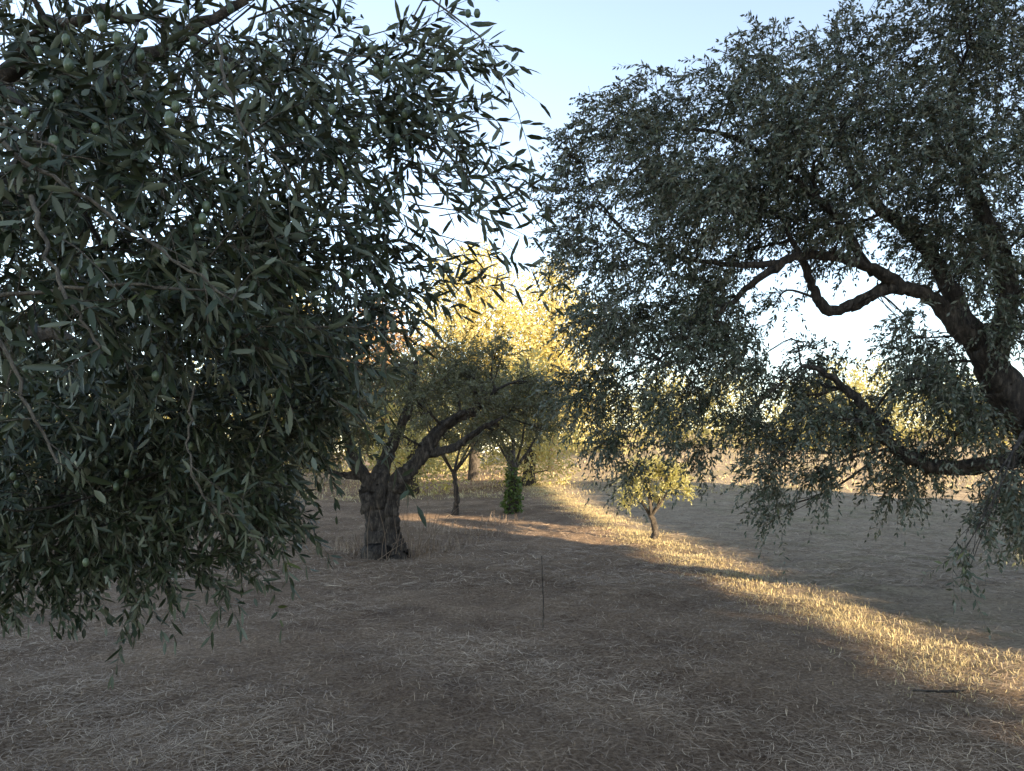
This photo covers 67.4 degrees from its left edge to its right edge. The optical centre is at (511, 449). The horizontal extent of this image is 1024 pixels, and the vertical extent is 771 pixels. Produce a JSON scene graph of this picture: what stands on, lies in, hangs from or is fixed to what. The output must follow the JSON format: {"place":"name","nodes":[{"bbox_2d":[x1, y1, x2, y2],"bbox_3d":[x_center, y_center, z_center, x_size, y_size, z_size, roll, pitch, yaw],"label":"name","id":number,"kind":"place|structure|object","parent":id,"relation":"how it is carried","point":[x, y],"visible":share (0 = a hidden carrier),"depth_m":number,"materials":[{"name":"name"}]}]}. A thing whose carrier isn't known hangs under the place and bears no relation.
{"place":"outdoors","nodes":[
{"label":"outdoors","id":0,"kind":"place"},
{"bbox_2d":[0,429,1023,770],"bbox_3d":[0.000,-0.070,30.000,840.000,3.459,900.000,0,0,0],"label":"ground","id":1,"kind":"structure","parent":0,"point":[470,745],"depth_m":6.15,"materials":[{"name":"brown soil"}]},
{"bbox_2d":[0,302,89,460],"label":"olive tree","id":2,"kind":"object","parent":1,"relation":"on","point":[49,378],"visible":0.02,"depth_m":10.91,"materials":[{"name":"green plant"}]},
{"bbox_2d":[193,358,364,464],"bbox_3d":[-5.014,-0.499,16.317,4.163,4.443,4.119,0,0,-31],"label":"olive tree","id":3,"kind":"object","parent":1,"relation":"on","point":[250,404],"visible":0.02,"depth_m":15.71,"materials":[{"name":"green plant"}]},
{"bbox_2d":[192,293,370,470],"bbox_3d":[-10.295,-3.104,36.880,9.906,9.632,8.825,0,0,19],"label":"sunlit tree","id":4,"kind":"object","parent":1,"relation":"on","point":[336,391],"depth_m":36.75,"materials":[{"name":"green plant"}]},
{"bbox_2d":[0,0,571,688],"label":"olive tree","id":5,"kind":"object","parent":1,"relation":"on","point":[142,466],"visible":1,"depth_m":1.73,"materials":[{"name":"green plant"}]},
{"bbox_2d":[336,300,436,460],"bbox_3d":[-6.173,-2.561,34.004,6.361,8.550,5.850,0,0,0],"label":"sunlit tree","id":6,"kind":"object","parent":1,"relation":"on","point":[398,334],"visible":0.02,"depth_m":33.75,"materials":[{"name":"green plant"}]},
{"bbox_2d":[236,320,567,560],"bbox_3d":[-1.730,-0.097,11.825,5.317,3.897,2.878,0,0,0],"label":"olive tree","id":7,"kind":"object","parent":1,"relation":"on","point":[377,486],"visible":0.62,"depth_m":11.54,"materials":[{"name":"green plant"}]},
{"bbox_2d":[277,494,538,560],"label":"dry weeds","id":8,"kind":"object","parent":1,"relation":"on","point":[418,550],"visible":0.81,"depth_m":12.10,"materials":[{"name":"plant"}]},
{"bbox_2d":[348,341,469,494],"bbox_3d":[-3.697,-1.132,26.980,4.769,5.789,4.617,0,0,0],"label":"sunlit tree","id":9,"kind":"object","parent":1,"relation":"on","point":[414,484],"visible":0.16,"depth_m":26.71,"materials":[{"name":"green plant"}]},
{"bbox_2d":[390,358,522,514],"bbox_3d":[-1.209,-0.328,18.872,3.361,3.963,3.482,0,0,-35],"label":"olive tree","id":10,"kind":"object","parent":1,"relation":"on","point":[442,412],"visible":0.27,"depth_m":18.75,"materials":[{"name":"green plant"}]},
{"bbox_2d":[398,237,562,480],"bbox_3d":[-2.172,-4.149,35.897,7.843,11.718,8.100,0,0,38],"label":"sunlit tree","id":11,"kind":"object","parent":1,"relation":"on","point":[475,303],"visible":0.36,"depth_m":35.18,"materials":[{"name":"yellow plant"}]},
{"bbox_2d":[499,450,523,513],"bbox_3d":[-0.013,0.826,18.874,0.666,1.665,0.578,0,0,0],"label":"ivy covered trunk","id":12,"kind":"object","parent":1,"relation":"on","point":[512,497],"visible":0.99,"depth_m":18.79,"materials":[{"name":"green plant"}]},
{"bbox_2d":[4,343,1022,473],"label":"distant trees","id":13,"kind":"object","parent":1,"relation":"on","point":[856,382],"visible":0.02,"depth_m":55.22,"materials":[{"name":"green plant"}]},
{"bbox_2d":[462,364,576,471],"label":"olive tree","id":14,"kind":"object","parent":1,"relation":"on","point":[555,423],"visible":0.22,"depth_m":20.42,"materials":[{"name":"green plant"}]},
{"bbox_2d":[476,347,590,486],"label":"sunlit tree","id":15,"kind":"object","parent":1,"relation":"on","point":[528,465],"visible":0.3,"depth_m":28.74,"materials":[{"name":"green plant"}]},
{"bbox_2d":[541,556,544,629],"bbox_3d":[0.276,1.295,6.830,0.029,0.710,0.016,0,0,0],"label":"thin stake","id":16,"kind":"object","parent":1,"relation":"on","point":[543,595],"visible":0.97,"depth_m":6.83,"materials":[{"name":"wood"}]},
{"bbox_2d":[477,256,617,470],"bbox_3d":[1.656,-4.015,38.034,7.481,11.448,7.152,0,0,0],"label":"sunlit tree","id":17,"kind":"object","parent":1,"relation":"on","point":[546,325],"visible":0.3,"depth_m":37.15,"materials":[{"name":"yellow plant"}]},
{"bbox_2d":[611,451,700,539],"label":"young olive tree","id":18,"kind":"object","parent":1,"relation":"on","point":[660,498],"visible":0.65,"depth_m":13.39,"materials":[{"name":"green plant"}]},
{"bbox_2d":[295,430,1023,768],"bbox_3d":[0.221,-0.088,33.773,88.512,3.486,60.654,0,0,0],"label":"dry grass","id":19,"kind":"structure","parent":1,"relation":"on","point":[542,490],"depth_m":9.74,"materials":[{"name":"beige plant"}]},
{"bbox_2d":[521,0,1023,639],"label":"olive tree","id":20,"kind":"object","parent":1,"relation":"on","point":[785,198],"visible":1,"depth_m":6.74,"materials":[{"name":"green plant"}]},
{"bbox_2d":[913,689,965,696],"bbox_3d":[2.763,1.547,4.902,0.338,0.039,0.167,0,0,0],"label":"fallen stick","id":21,"kind":"object","parent":1,"relation":"on","point":[945,691],"visible":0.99,"depth_m":4.91,"materials":[{"name":"wood"}]},
{"bbox_2d":[0,0,1023,452],"label":"sky","id":22,"kind":"structure","parent":0,"point":[573,46],"materials":[{"name":"blue"}]}
]}

